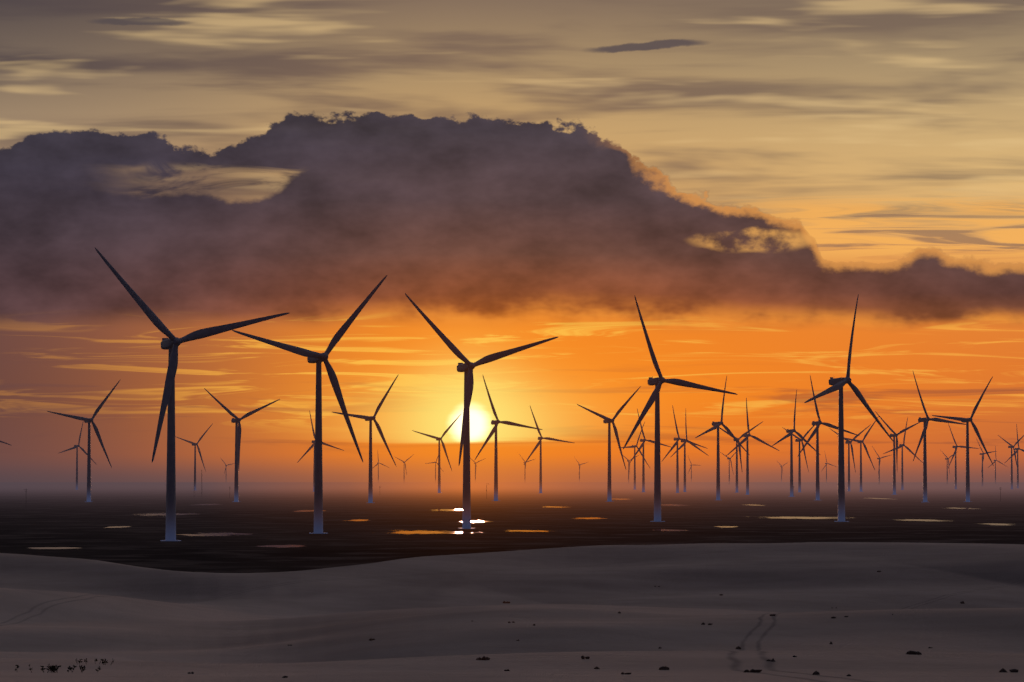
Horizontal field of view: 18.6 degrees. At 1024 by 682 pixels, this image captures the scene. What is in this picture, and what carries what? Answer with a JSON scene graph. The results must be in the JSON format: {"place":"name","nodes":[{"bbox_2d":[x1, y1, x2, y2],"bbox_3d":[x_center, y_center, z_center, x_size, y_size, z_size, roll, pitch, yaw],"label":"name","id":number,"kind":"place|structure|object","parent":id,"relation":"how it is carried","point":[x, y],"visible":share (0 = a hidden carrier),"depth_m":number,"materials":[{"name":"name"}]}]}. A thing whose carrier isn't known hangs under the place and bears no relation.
{"place":"outdoors","nodes":[
{"label":"outdoors","id":0,"kind":"place"},
{"bbox_2d":[0,482,1023,681],"bbox_3d":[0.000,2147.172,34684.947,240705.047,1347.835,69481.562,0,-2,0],"label":"terrain","id":1,"kind":"structure","parent":0,"point":[410,578],"depth_m":690.65,"materials":[{"name":"grey sand"}]},
{"bbox_2d":[15,658,113,672],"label":"dune shrub","id":2,"kind":"object","parent":1,"relation":"on","point":[52,668],"visible":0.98,"depth_m":142.73,"materials":[{"name":"black plant"}]},
{"bbox_2d":[60,423,96,489],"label":"wind turbine","id":3,"kind":"object","parent":1,"relation":"on","point":[77,446],"visible":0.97,"depth_m":5733.11,"materials":[{"name":"paint"}]},
{"bbox_2d":[47,380,119,501],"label":"wind turbine","id":4,"kind":"object","parent":1,"relation":"on","point":[89,421],"visible":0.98,"depth_m":3067.96,"materials":[{"name":"paint"}]},
{"bbox_2d":[95,248,288,540],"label":"wind turbine","id":5,"kind":"object","parent":1,"relation":"on","point":[171,343],"visible":0.97,"depth_m":1263.27,"materials":[{"name":"paint"}]},
{"bbox_2d":[175,425,211,489],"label":"wind turbine","id":6,"kind":"object","parent":1,"relation":"on","point":[193,444],"visible":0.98,"depth_m":5431.90,"materials":[{"name":"paint"}]},
{"bbox_2d":[204,388,279,501],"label":"wind turbine","id":7,"kind":"object","parent":1,"relation":"on","point":[236,420],"visible":0.99,"depth_m":3066.98,"materials":[{"name":"paint"}]},
{"bbox_2d":[232,275,386,533],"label":"wind turbine","id":8,"kind":"object","parent":1,"relation":"on","point":[317,358],"visible":0.98,"depth_m":1423.57,"materials":[{"name":"paint"}]},
{"bbox_2d":[297,410,343,491],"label":"wind turbine","id":9,"kind":"object","parent":1,"relation":"on","point":[311,447],"visible":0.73,"depth_m":5007.19,"materials":[{"name":"paint"}]},
{"bbox_2d":[333,374,398,502],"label":"wind turbine","id":10,"kind":"object","parent":1,"relation":"on","point":[370,483],"visible":0.96,"depth_m":2959.68,"materials":[{"name":"paint"}]},
{"bbox_2d":[373,450,388,482],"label":"wind turbine","id":11,"kind":"object","parent":1,"relation":"on","point":[378,468],"visible":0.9,"depth_m":12423.94,"materials":[{"name":"paint"}]},
{"bbox_2d":[394,455,412,482],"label":"wind turbine","id":12,"kind":"object","parent":1,"relation":"on","point":[405,467],"visible":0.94,"depth_m":11828.35,"materials":[{"name":"paint"}]},
{"bbox_2d":[425,457,442,482],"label":"wind turbine","id":13,"kind":"object","parent":1,"relation":"on","point":[435,468],"visible":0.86,"depth_m":11838.89,"materials":[{"name":"paint"}]},
{"bbox_2d":[412,414,460,492],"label":"wind turbine","id":14,"kind":"object","parent":1,"relation":"on","point":[438,439],"visible":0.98,"depth_m":4644.16,"materials":[{"name":"paint"}]},
{"bbox_2d":[470,458,483,482],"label":"wind turbine","id":15,"kind":"object","parent":1,"relation":"on","point":[475,467],"visible":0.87,"depth_m":12605.24,"materials":[{"name":"paint"}]},
{"bbox_2d":[405,293,557,528],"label":"wind turbine","id":16,"kind":"object","parent":1,"relation":"on","point":[467,367],"visible":0.98,"depth_m":1546.31,"materials":[{"name":"paint"}]},
{"bbox_2d":[475,376,542,500],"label":"wind turbine","id":17,"kind":"object","parent":1,"relation":"on","point":[497,421],"visible":0.97,"depth_m":3183.40,"materials":[{"name":"paint"}]},
{"bbox_2d":[524,406,573,492],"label":"wind turbine","id":18,"kind":"object","parent":1,"relation":"on","point":[540,438],"visible":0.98,"depth_m":4560.97,"materials":[{"name":"paint"}]},
{"bbox_2d":[188,571,1018,677],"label":"rocks","id":19,"kind":"object","parent":1,"relation":"on","point":[910,652],"visible":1,"depth_m":164.81,"materials":[{"name":"black stone"}]},
{"bbox_2d":[577,386,640,501],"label":"wind turbine","id":20,"kind":"object","parent":1,"relation":"on","point":[609,421],"visible":0.99,"depth_m":3105.26,"materials":[{"name":"paint"}]},
{"bbox_2d":[624,455,638,483],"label":"wind turbine","id":21,"kind":"object","parent":1,"relation":"on","point":[628,461],"visible":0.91,"depth_m":10933.33,"materials":[{"name":"paint"}]},
{"bbox_2d":[621,422,649,489],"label":"wind turbine","id":22,"kind":"object","parent":1,"relation":"on","point":[633,446],"visible":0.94,"depth_m":5796.89,"materials":[{"name":"paint"}]},
{"bbox_2d":[629,409,670,491],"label":"wind turbine","id":23,"kind":"object","parent":1,"relation":"on","point":[643,465],"visible":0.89,"depth_m":4819.20,"materials":[{"name":"paint"}]},
{"bbox_2d":[623,297,737,521],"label":"wind turbine","id":24,"kind":"object","parent":1,"relation":"on","point":[659,381],"visible":0.98,"depth_m":1778.85,"materials":[{"name":"paint"}]},
{"bbox_2d":[662,405,707,492],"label":"wind turbine","id":25,"kind":"object","parent":1,"relation":"on","point":[677,463],"visible":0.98,"depth_m":4644.12,"materials":[{"name":"paint"}]},
{"bbox_2d":[671,413,708,491],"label":"wind turbine","id":26,"kind":"object","parent":1,"relation":"on","point":[684,445],"visible":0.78,"depth_m":4912.38,"materials":[{"name":"paint"}]},
{"bbox_2d":[688,457,701,482],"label":"wind turbine","id":27,"kind":"object","parent":1,"relation":"on","point":[691,470],"visible":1,"depth_m":14231.81,"materials":[{"name":"paint"}]},
{"bbox_2d":[695,376,748,499],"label":"wind turbine","id":28,"kind":"object","parent":1,"relation":"on","point":[715,425],"visible":0.97,"depth_m":3267.20,"materials":[{"name":"paint"}]},
{"bbox_2d":[720,452,735,483],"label":"wind turbine","id":29,"kind":"object","parent":1,"relation":"on","point":[729,464],"visible":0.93,"depth_m":9706.03,"materials":[{"name":"paint"}]},
{"bbox_2d":[719,422,761,492],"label":"wind turbine","id":30,"kind":"object","parent":1,"relation":"on","point":[739,438],"visible":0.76,"depth_m":4729.84,"materials":[{"name":"paint"}]},
{"bbox_2d":[726,398,778,494],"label":"wind turbine","id":31,"kind":"object","parent":1,"relation":"on","point":[746,436],"visible":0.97,"depth_m":4221.12,"materials":[{"name":"paint"}]},
{"bbox_2d":[776,460,787,481],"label":"wind turbine","id":32,"kind":"object","parent":1,"relation":"on","point":[781,469],"visible":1,"depth_m":15576.01,"materials":[{"name":"paint"}]},
{"bbox_2d":[771,390,819,496],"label":"wind turbine","id":33,"kind":"object","parent":1,"relation":"on","point":[790,432],"visible":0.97,"depth_m":3809.55,"materials":[{"name":"paint"}]},
{"bbox_2d":[782,420,818,491],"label":"wind turbine","id":34,"kind":"object","parent":1,"relation":"on","point":[798,439],"visible":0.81,"depth_m":4819.57,"materials":[{"name":"paint"}]},
{"bbox_2d":[797,376,858,499],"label":"wind turbine","id":35,"kind":"object","parent":1,"relation":"on","point":[817,424],"visible":0.98,"depth_m":3245.01,"materials":[{"name":"paint"}]},
{"bbox_2d":[822,455,835,482],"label":"wind turbine","id":36,"kind":"object","parent":1,"relation":"on","point":[826,468],"visible":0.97,"depth_m":12793.46,"materials":[{"name":"paint"}]},
{"bbox_2d":[804,294,893,521],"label":"wind turbine","id":37,"kind":"object","parent":1,"relation":"on","point":[838,383],"visible":0.97,"depth_m":1780.03,"materials":[{"name":"paint"}]},
{"bbox_2d":[829,425,869,490],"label":"wind turbine","id":38,"kind":"object","parent":1,"relation":"on","point":[848,442],"visible":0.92,"depth_m":5107.47,"materials":[{"name":"paint"}]},
{"bbox_2d":[837,420,875,491],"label":"wind turbine","id":39,"kind":"object","parent":1,"relation":"on","point":[861,441],"visible":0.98,"depth_m":5007.80,"materials":[{"name":"paint"}]},
{"bbox_2d":[872,446,890,484],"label":"wind turbine","id":40,"kind":"object","parent":1,"relation":"on","point":[879,458],"visible":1,"depth_m":9592.88,"materials":[{"name":"paint"}]},
{"bbox_2d":[875,411,919,494],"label":"wind turbine","id":41,"kind":"object","parent":1,"relation":"on","point":[894,435],"visible":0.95,"depth_m":4220.74,"materials":[{"name":"paint"}]},
{"bbox_2d":[883,418,922,489],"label":"wind turbine","id":42,"kind":"object","parent":1,"relation":"on","point":[908,449],"visible":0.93,"depth_m":5608.63,"materials":[{"name":"paint"}]},
{"bbox_2d":[913,372,965,501],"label":"wind turbine","id":43,"kind":"object","parent":1,"relation":"on","point":[926,420],"visible":0.98,"depth_m":3030.12,"materials":[{"name":"paint"}]},
{"bbox_2d":[942,452,956,483],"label":"wind turbine","id":44,"kind":"object","parent":1,"relation":"on","point":[947,458],"visible":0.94,"depth_m":9781.36,"materials":[{"name":"paint"}]},
{"bbox_2d":[932,377,993,501],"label":"wind turbine","id":45,"kind":"object","parent":1,"relation":"on","point":[966,420],"visible":0.97,"depth_m":3056.59,"materials":[{"name":"paint"}]},
{"bbox_2d":[948,423,978,488],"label":"wind turbine","id":46,"kind":"object","parent":1,"relation":"on","point":[956,447],"visible":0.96,"depth_m":5887.84,"materials":[{"name":"paint"}]},
{"bbox_2d":[976,438,995,485],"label":"wind turbine","id":47,"kind":"object","parent":1,"relation":"on","point":[983,453],"visible":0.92,"depth_m":7741.76,"materials":[{"name":"paint"}]},
{"bbox_2d":[988,446,1005,483],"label":"wind turbine","id":48,"kind":"object","parent":1,"relation":"on","point":[995,464],"visible":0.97,"depth_m":10621.96,"materials":[{"name":"paint"}]},
{"bbox_2d":[998,435,1023,488],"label":"wind turbine","id":49,"kind":"object","parent":1,"relation":"on","point":[1011,446],"visible":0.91,"depth_m":5888.13,"materials":[{"name":"paint"}]},
{"bbox_2d":[1005,424,1023,487],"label":"wind turbine","id":50,"kind":"object","parent":1,"relation":"on","point":[1017,449],"visible":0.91,"depth_m":6362.79,"materials":[{"name":"paint"}]},
{"bbox_2d":[0,0,1023,481],"label":"sky","id":51,"kind":"structure","parent":0,"point":[525,172],"materials":[{"name":"orange"}]}
]}

